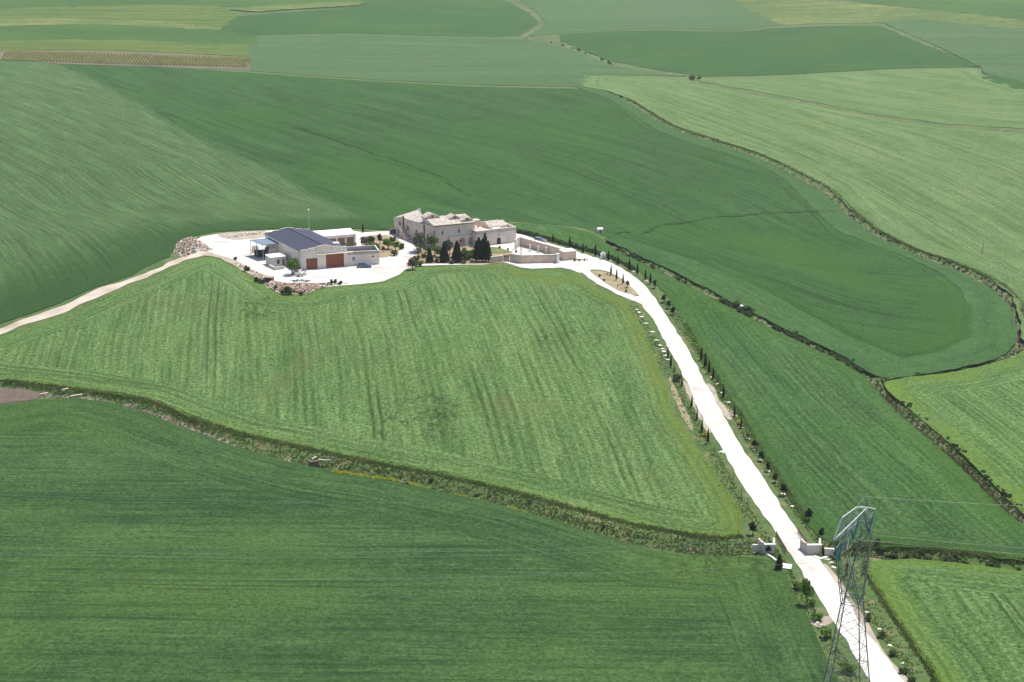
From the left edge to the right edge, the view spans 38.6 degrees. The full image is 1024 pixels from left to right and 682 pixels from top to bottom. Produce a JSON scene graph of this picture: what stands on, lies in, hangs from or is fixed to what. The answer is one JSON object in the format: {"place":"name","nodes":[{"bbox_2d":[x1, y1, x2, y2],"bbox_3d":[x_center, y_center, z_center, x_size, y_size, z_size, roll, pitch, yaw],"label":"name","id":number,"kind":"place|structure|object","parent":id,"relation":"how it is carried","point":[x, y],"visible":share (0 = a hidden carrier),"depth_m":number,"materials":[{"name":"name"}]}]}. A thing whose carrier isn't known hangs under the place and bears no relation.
{"place":"outdoors","nodes":[
{"label":"outdoors","id":0,"kind":"place"},
{"bbox_2d":[0,388,40,403],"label":"ploughed ground","id":1,"kind":"structure","parent":0,"point":[6,396],"depth_m":337.64,"materials":[{"name":"soil"}]},
{"bbox_2d":[0,250,212,333],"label":"farm track","id":2,"kind":"structure","parent":0,"point":[97,293],"depth_m":398.79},
{"bbox_2d":[0,17,224,29],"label":"wheat field","id":3,"kind":"structure","parent":0,"point":[40,21],"depth_m":1173.45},
{"bbox_2d":[0,4,238,26],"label":"wheat field","id":4,"kind":"structure","parent":0,"point":[215,16],"depth_m":1246.21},
{"bbox_2d":[0,39,252,55],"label":"wheat field","id":5,"kind":"structure","parent":0,"point":[176,47],"depth_m":1030.92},
{"bbox_2d":[0,50,254,69],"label":"vineyard ground","id":6,"kind":"structure","parent":0,"point":[248,67],"depth_m":953.54,"materials":[{"name":"soil"}]},
{"bbox_2d":[0,24,258,44],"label":"wheat field","id":7,"kind":"structure","parent":0,"point":[93,32],"depth_m":1103.81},
{"bbox_2d":[0,0,361,8],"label":"wheat field","id":8,"kind":"structure","parent":0,"point":[5,4],"depth_m":1339.39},
{"bbox_2d":[0,60,389,323],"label":"wheat field","id":9,"kind":"structure","parent":0,"point":[101,184],"depth_m":584.68,"materials":[{"name":"plant"}]},
{"bbox_2d":[202,253,267,282],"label":"earth bank","id":10,"kind":"structure","parent":0,"point":[230,260],"depth_m":431.67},
{"bbox_2d":[236,263,263,278],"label":"rubble heap","id":11,"kind":"object","parent":10,"relation":"on","point":[253,271],"visible":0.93,"depth_m":418.02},
{"bbox_2d":[218,231,265,238],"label":"earth bank","id":12,"kind":"structure","parent":0,"point":[226,234],"depth_m":465.80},
{"bbox_2d":[227,231,261,237],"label":"rubble heap","id":13,"kind":"object","parent":12,"relation":"on","point":[245,233],"visible":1,"depth_m":465.75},
{"bbox_2d":[230,1,363,11],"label":"wheat field","id":14,"kind":"structure","parent":0,"point":[293,6],"depth_m":1326.66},
{"bbox_2d":[0,256,741,536],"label":"wheat field","id":15,"kind":"structure","parent":0,"point":[550,384],"depth_m":348.01,"materials":[{"name":"plant"}]},
{"bbox_2d":[407,257,417,269],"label":"olive tree","id":16,"kind":"object","parent":15,"relation":"on","point":[412,263],"visible":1,"depth_m":421.20,"materials":[{"name":"green plant"}]},
{"bbox_2d":[280,122,471,194],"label":"ditch","id":17,"kind":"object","parent":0,"point":[398,160],"depth_m":657.27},
{"bbox_2d":[220,0,538,36],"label":"wheat field","id":18,"kind":"structure","parent":0,"point":[480,18],"depth_m":1235.35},
{"bbox_2d":[0,398,838,681],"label":"wheat field","id":19,"kind":"structure","parent":0,"point":[206,615],"depth_m":259.91,"materials":[{"name":"plant"}]},
{"bbox_2d":[332,469,528,512],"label":"flowering weeds","id":20,"kind":"object","parent":19,"relation":"on","point":[361,475],"visible":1,"depth_m":299.43,"materials":[{"name":"yellow plant"}]},
{"bbox_2d":[775,554,782,569],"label":"cypress tree","id":21,"kind":"object","parent":19,"relation":"on","point":[778,565],"visible":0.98,"depth_m":264.44,"materials":[{"name":"green plant"}]},
{"bbox_2d":[247,34,686,86],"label":"wheat field","id":22,"kind":"structure","parent":0,"point":[486,61],"depth_m":966.12,"materials":[{"name":"plant"}]},
{"bbox_2d":[491,247,511,252],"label":"lawn","id":23,"kind":"structure","parent":0,"point":[497,250],"depth_m":445.49,"materials":[{"name":"green plant"}]},
{"bbox_2d":[0,0,1023,681],"bbox_3d":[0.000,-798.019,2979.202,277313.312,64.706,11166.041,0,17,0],"label":"ground","id":24,"kind":"structure","parent":0,"point":[656,292],"depth_m":332.68,"materials":[{"name":"plant"}]},
{"bbox_2d":[173,237,212,256],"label":"rubble heap","id":25,"kind":"object","parent":24,"relation":"on","point":[188,241],"visible":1,"depth_m":448.38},
{"bbox_2d":[264,276,273,281],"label":"rusty bin","id":26,"kind":"object","parent":24,"relation":"on","point":[268,278],"visible":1,"depth_m":407.81,"materials":[{"name":"metal"}]},
{"bbox_2d":[283,286,294,294],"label":"shrub","id":27,"kind":"object","parent":24,"relation":"on","point":[287,289],"visible":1,"depth_m":395.88,"materials":[{"name":"green plant"}]},
{"bbox_2d":[265,281,319,293],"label":"rubble heap","id":28,"kind":"object","parent":24,"relation":"on","point":[299,286],"visible":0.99,"depth_m":402.06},
{"bbox_2d":[308,456,329,466],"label":"culvert","id":29,"kind":"object","parent":24,"relation":"on","point":[315,463],"visible":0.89,"depth_m":306.88,"materials":[{"name":"grey concrete"}]},
{"bbox_2d":[3,378,744,541],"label":"field edge grass","id":30,"kind":"structure","parent":24,"relation":"on","point":[700,535],"depth_m":305.76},
{"bbox_2d":[192,230,580,286],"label":"yard","id":31,"kind":"structure","parent":24,"relation":"on","point":[389,267],"depth_m":428.49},
{"bbox_2d":[254,249,264,256],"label":"farm trailer","id":32,"kind":"object","parent":31,"relation":"on","point":[258,253],"visible":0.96,"depth_m":437.42,"materials":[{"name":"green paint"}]},
{"bbox_2d":[250,238,278,259],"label":"carport","id":33,"kind":"object","parent":31,"relation":"on","point":[266,241],"visible":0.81,"depth_m":435.20,"materials":[{"name":"metal"}]},
{"bbox_2d":[265,253,285,265],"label":"outbuilding","id":34,"kind":"structure","parent":31,"relation":"on","point":[276,259],"depth_m":426.57,"materials":[{"name":"white paint"}]},
{"bbox_2d":[285,257,298,274],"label":"garden tree","id":35,"kind":"object","parent":31,"relation":"on","point":[291,263],"visible":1,"depth_m":415.07,"materials":[{"name":"green plant"}]},
{"bbox_2d":[293,268,307,276],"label":"scrap heap","id":36,"kind":"object","parent":31,"relation":"on","point":[300,272],"visible":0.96,"depth_m":417.13,"materials":[{"name":"metal"}]},
{"bbox_2d":[264,227,352,269],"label":"warehouse","id":37,"kind":"structure","parent":31,"relation":"on","point":[308,248],"depth_m":425.65,"materials":[{"name":"paint"}]},
{"bbox_2d":[306,258,317,268],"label":"roller door","id":38,"kind":"structure","parent":37,"relation":"in","point":[311,263],"depth_m":422.67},
{"bbox_2d":[326,253,343,267],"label":"roller door","id":39,"kind":"structure","parent":37,"relation":"in","point":[332,260],"depth_m":425.05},
{"bbox_2d":[317,282,346,288],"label":"rubble heap","id":40,"kind":"object","parent":31,"relation":"on","point":[321,285],"visible":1,"depth_m":405.33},
{"bbox_2d":[313,228,355,244],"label":"long shed","id":41,"kind":"structure","parent":31,"relation":"on","point":[344,236],"depth_m":452.56,"materials":[{"name":"stone"}]},
{"bbox_2d":[347,245,379,265],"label":"annex","id":42,"kind":"object","parent":31,"relation":"on","point":[368,254],"visible":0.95,"depth_m":427.52,"materials":[{"name":"paint"}]},
{"bbox_2d":[357,262,371,267],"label":"parked car","id":43,"kind":"object","parent":31,"relation":"on","point":[361,264],"visible":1,"depth_m":424.23,"materials":[{"name":"paint"}]},
{"bbox_2d":[361,235,400,256],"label":"island earth","id":44,"kind":"structure","parent":31,"relation":"on","point":[386,252],"depth_m":449.57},
{"bbox_2d":[359,236,369,244],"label":"olive tree","id":45,"kind":"object","parent":44,"relation":"on","point":[364,239],"visible":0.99,"depth_m":449.62,"materials":[{"name":"green plant"}]},
{"bbox_2d":[382,238,392,248],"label":"garden tree","id":46,"kind":"object","parent":44,"relation":"on","point":[386,241],"visible":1,"depth_m":446.42,"materials":[{"name":"green plant"}]},
{"bbox_2d":[394,210,433,247],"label":"old wing","id":47,"kind":"structure","parent":31,"relation":"on","point":[411,223],"depth_m":459.93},
{"bbox_2d":[421,212,474,247],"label":"farmhouse","id":48,"kind":"object","parent":31,"relation":"on","point":[451,227],"visible":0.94,"depth_m":450.43,"materials":[{"name":"stone"}]},
{"bbox_2d":[406,244,512,266],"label":"garden earth","id":49,"kind":"structure","parent":31,"relation":"on","point":[468,261],"depth_m":436.82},
{"bbox_2d":[410,232,424,251],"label":"olive tree","id":50,"kind":"object","parent":49,"relation":"on","point":[418,238],"visible":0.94,"depth_m":441.74,"materials":[{"name":"green plant"}]},
{"bbox_2d":[425,247,433,262],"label":"conifer tree","id":51,"kind":"object","parent":49,"relation":"on","point":[429,258],"visible":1,"depth_m":430.14,"materials":[{"name":"green plant"}]},
{"bbox_2d":[425,236,438,246],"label":"garden tree","id":52,"kind":"object","parent":49,"relation":"on","point":[431,241],"visible":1,"depth_m":446.07,"materials":[{"name":"green plant"}]},
{"bbox_2d":[438,241,449,261],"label":"conifer tree","id":53,"kind":"object","parent":49,"relation":"on","point":[444,256],"visible":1,"depth_m":430.18,"materials":[{"name":"green plant"}]},
{"bbox_2d":[445,240,453,255],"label":"olive tree","id":54,"kind":"object","parent":49,"relation":"on","point":[449,244],"visible":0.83,"depth_m":437.60,"materials":[{"name":"green plant"}]},
{"bbox_2d":[450,240,463,262],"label":"conifer tree","id":55,"kind":"object","parent":49,"relation":"on","point":[456,256],"visible":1,"depth_m":430.00,"materials":[{"name":"green plant"}]},
{"bbox_2d":[473,240,476,260],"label":"cypress tree","id":56,"kind":"object","parent":49,"relation":"on","point":[474,253],"visible":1,"depth_m":431.26,"materials":[{"name":"green plant"}]},
{"bbox_2d":[475,237,480,260],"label":"cypress tree","id":57,"kind":"object","parent":49,"relation":"on","point":[478,252],"visible":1,"depth_m":430.51,"materials":[{"name":"green plant"}]},
{"bbox_2d":[480,238,484,260],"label":"cypress tree","id":58,"kind":"object","parent":49,"relation":"on","point":[482,254],"visible":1,"depth_m":430.44,"materials":[{"name":"green plant"}]},
{"bbox_2d":[483,233,486,260],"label":"cypress tree","id":59,"kind":"object","parent":49,"relation":"on","point":[484,241],"visible":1,"depth_m":430.10,"materials":[{"name":"green plant"}]},
{"bbox_2d":[484,240,491,261],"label":"cypress tree","id":60,"kind":"object","parent":49,"relation":"on","point":[488,252],"visible":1,"depth_m":430.28,"materials":[{"name":"green plant"}]},
{"bbox_2d":[472,219,515,244],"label":"wing","id":61,"kind":"structure","parent":31,"relation":"on","point":[500,231],"depth_m":454.71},
{"bbox_2d":[490,255,502,262],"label":"boundary wall","id":62,"kind":"structure","parent":31,"relation":"on","point":[499,258],"depth_m":430.87,"materials":[{"name":"stone"}]},
{"bbox_2d":[510,253,555,262],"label":"courtyard wall","id":63,"kind":"structure","parent":31,"relation":"on","point":[539,258],"depth_m":430.15,"materials":[{"name":"stone"}]},
{"bbox_2d":[519,236,565,253],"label":"courtyard wall","id":64,"kind":"structure","parent":31,"relation":"on","point":[527,242],"depth_m":445.27,"materials":[{"name":"stone"}]},
{"bbox_2d":[558,248,575,259],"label":"stone block","id":65,"kind":"structure","parent":31,"relation":"on","point":[567,254],"depth_m":433.95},
{"bbox_2d":[1,373,967,564],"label":"ditch grass","id":66,"kind":"structure","parent":24,"relation":"on","point":[543,506],"depth_m":293.45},
{"bbox_2d":[673,374,681,380],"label":"shrub","id":67,"kind":"object","parent":24,"relation":"on","point":[677,377],"visible":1,"depth_m":349.25,"materials":[{"name":"green plant"}]},
{"bbox_2d":[669,376,692,429],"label":"verge earth","id":68,"kind":"structure","parent":24,"relation":"on","point":[684,416],"depth_m":335.86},
{"bbox_2d":[683,381,710,432],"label":"verge earth","id":69,"kind":"structure","parent":24,"relation":"on","point":[689,393],"depth_m":337.54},
{"bbox_2d":[706,383,732,419],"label":"verge earth","id":70,"kind":"structure","parent":24,"relation":"on","point":[722,406],"depth_m":338.91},
{"bbox_2d":[576,251,904,681],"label":"drive","id":71,"kind":"structure","parent":24,"relation":"on","point":[766,502],"depth_m":302.99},
{"bbox_2d":[591,271,638,294],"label":"island earth","id":72,"kind":"structure","parent":71,"relation":"on","point":[611,280],"depth_m":410.37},
{"bbox_2d":[749,521,756,534],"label":"holm oak","id":73,"kind":"object","parent":24,"relation":"on","point":[752,527],"visible":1,"depth_m":277.91,"materials":[{"name":"green plant"}]},
{"bbox_2d":[752,544,759,551],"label":"ditch wall","id":74,"kind":"structure","parent":24,"relation":"on","point":[755,547],"depth_m":272.74,"materials":[{"name":"stone"}]},
{"bbox_2d":[757,537,775,554],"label":"bridge wall","id":75,"kind":"structure","parent":24,"relation":"on","point":[764,547],"depth_m":271.19,"materials":[{"name":"stone"}]},
{"bbox_2d":[629,300,921,681],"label":"verge grass","id":76,"kind":"structure","parent":24,"relation":"on","point":[741,500],"depth_m":294.17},
{"bbox_2d":[776,531,786,551],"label":"railing","id":77,"kind":"object","parent":24,"relation":"on","point":[780,540],"visible":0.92,"depth_m":274.87,"materials":[{"name":"grey metal"}]},
{"bbox_2d":[779,483,787,494],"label":"holm oak","id":78,"kind":"object","parent":24,"relation":"on","point":[783,487],"visible":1,"depth_m":294.95,"materials":[{"name":"green plant"}]},
{"bbox_2d":[782,563,791,569],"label":"concrete slab","id":79,"kind":"structure","parent":24,"relation":"on","point":[787,566],"depth_m":265.86,"materials":[{"name":"white paint"}]},
{"bbox_2d":[792,582,801,589],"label":"shrub","id":80,"kind":"object","parent":24,"relation":"on","point":[797,585],"visible":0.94,"depth_m":257.68,"materials":[{"name":"green plant"}]},
{"bbox_2d":[801,578,814,604],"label":"garden tree","id":81,"kind":"object","parent":24,"relation":"on","point":[806,588],"visible":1,"depth_m":251.19,"materials":[{"name":"green plant"}]},
{"bbox_2d":[805,508,813,520],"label":"holm oak","id":82,"kind":"object","parent":24,"relation":"on","point":[808,513],"visible":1,"depth_m":284.10,"materials":[{"name":"green plant"}]},
{"bbox_2d":[598,242,1023,523],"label":"ditch grass","id":83,"kind":"structure","parent":24,"relation":"on","point":[877,385],"depth_m":348.54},
{"bbox_2d":[800,538,821,554],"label":"bridge wall","id":84,"kind":"structure","parent":24,"relation":"on","point":[808,548],"depth_m":270.75,"materials":[{"name":"stone"}]},
{"bbox_2d":[682,323,943,681],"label":"field edge grass","id":85,"kind":"structure","parent":24,"relation":"on","point":[903,633],"depth_m":262.13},
{"bbox_2d":[606,91,1023,567],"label":"field edge grass","id":86,"kind":"structure","parent":24,"relation":"on","point":[968,551],"depth_m":276.66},
{"bbox_2d":[811,613,823,620],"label":"shrub","id":87,"kind":"object","parent":24,"relation":"on","point":[818,616],"visible":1,"depth_m":246.62,"materials":[{"name":"green plant"}]},
{"bbox_2d":[810,616,832,626],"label":"verge earth","id":88,"kind":"structure","parent":24,"relation":"on","point":[826,620],"depth_m":246.62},
{"bbox_2d":[820,629,832,638],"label":"shrub","id":89,"kind":"object","parent":24,"relation":"on","point":[826,632],"visible":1,"depth_m":240.91,"materials":[{"name":"green plant"}]},
{"bbox_2d":[824,548,834,556],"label":"ditch wall","id":90,"kind":"structure","parent":24,"relation":"on","point":[829,551],"depth_m":270.08,"materials":[{"name":"stone"}]},
{"bbox_2d":[838,662,857,672],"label":"shrub","id":91,"kind":"object","parent":24,"relation":"on","point":[846,669],"visible":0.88,"depth_m":230.03,"materials":[{"name":"green plant"}]},
{"bbox_2d":[674,128,1023,380],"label":"ditch grass","id":92,"kind":"structure","parent":24,"relation":"on","point":[1018,332],"depth_m":468.11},
{"bbox_2d":[823,496,875,681],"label":"pylon","id":93,"kind":"object","parent":24,"relation":"on","point":[870,534],"visible":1,"depth_m":204.88,"materials":[{"name":"metal"}]},
{"bbox_2d":[4,536,830,551],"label":"power line","id":94,"kind":"object","parent":93,"relation":"attached to","point":[440,551],"visible":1,"depth_m":210.32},
{"bbox_2d":[12,561,834,579],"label":"power line","id":95,"kind":"object","parent":93,"relation":"attached to","point":[406,578],"visible":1,"depth_m":202.79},
{"bbox_2d":[0,539,849,557],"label":"power line","id":96,"kind":"object","parent":93,"relation":"attached to","point":[427,556],"visible":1,"depth_m":207.17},
{"bbox_2d":[20,495,863,502],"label":"earth wire","id":97,"kind":"object","parent":93,"relation":"attached to","point":[347,502],"visible":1,"depth_m":206.26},
{"bbox_2d":[841,561,1023,576],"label":"power line","id":98,"kind":"object","parent":93,"relation":"attached to","point":[930,569],"visible":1,"depth_m":200.76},
{"bbox_2d":[854,539,1016,553],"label":"power line","id":99,"kind":"object","parent":93,"relation":"attached to","point":[938,547],"visible":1,"depth_m":204.54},
{"bbox_2d":[873,534,1018,547],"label":"power line","id":100,"kind":"object","parent":93,"relation":"attached to","point":[946,541],"visible":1,"depth_m":208.63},
{"bbox_2d":[823,563,906,681],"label":"verge earth","id":101,"kind":"structure","parent":24,"relation":"on","point":[869,631],"depth_m":245.80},
{"bbox_2d":[877,631,885,638],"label":"shrub","id":102,"kind":"object","parent":24,"relation":"on","point":[881,634],"visible":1,"depth_m":240.94,"materials":[{"name":"green plant"}]},
{"bbox_2d":[874,392,1023,526],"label":"ditch grass","id":103,"kind":"structure","parent":24,"relation":"on","point":[966,468],"depth_m":318.83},
{"bbox_2d":[59,64,972,358],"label":"wheat field","id":104,"kind":"structure","parent":0,"point":[575,158],"depth_m":624.65,"materials":[{"name":"plant"}]},
{"bbox_2d":[521,0,778,36],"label":"wheat field","id":105,"kind":"structure","parent":0,"point":[560,16],"depth_m":1274.10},
{"bbox_2d":[616,210,822,233],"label":"ditch","id":106,"kind":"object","parent":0,"point":[651,229],"depth_m":558.81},
{"bbox_2d":[513,223,1023,561],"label":"wheat field","id":107,"kind":"structure","parent":0,"point":[844,437],"depth_m":324.88,"materials":[{"name":"plant"}]},
{"bbox_2d":[558,26,979,76],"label":"wheat field","id":108,"kind":"structure","parent":0,"point":[793,50],"depth_m":1009.66,"materials":[{"name":"plant"}]},
{"bbox_2d":[574,87,1016,379],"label":"wheat field","id":109,"kind":"structure","parent":0,"point":[993,334],"depth_m":419.91,"materials":[{"name":"plant"}]},
{"bbox_2d":[582,75,1023,340],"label":"wheat field","id":110,"kind":"structure","parent":0,"point":[955,194],"depth_m":643.87,"materials":[{"name":"plant"}]},
{"bbox_2d":[697,68,1023,128],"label":"wheat field","id":111,"kind":"structure","parent":0,"point":[970,96],"depth_m":798.95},
{"bbox_2d":[736,0,1023,27],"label":"wheat field","id":112,"kind":"structure","parent":0,"point":[791,12],"depth_m":1217.24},
{"bbox_2d":[849,0,1023,20],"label":"wheat field","id":113,"kind":"structure","parent":0,"point":[1012,9],"depth_m":1253.83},
{"bbox_2d":[867,558,1023,681],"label":"wheat field","id":114,"kind":"structure","parent":0,"point":[960,625],"depth_m":248.68,"materials":[{"name":"plant"}]},
{"bbox_2d":[883,20,1023,82],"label":"wheat field","id":115,"kind":"structure","parent":0,"point":[998,51],"depth_m":1021.19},
{"bbox_2d":[884,351,1023,514],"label":"wheat field","id":116,"kind":"structure","parent":0,"point":[977,413],"depth_m":349.68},
{"bbox_2d":[982,76,1023,88],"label":"wheat field","id":117,"kind":"structure","parent":0,"point":[1015,84],"depth_m":828.75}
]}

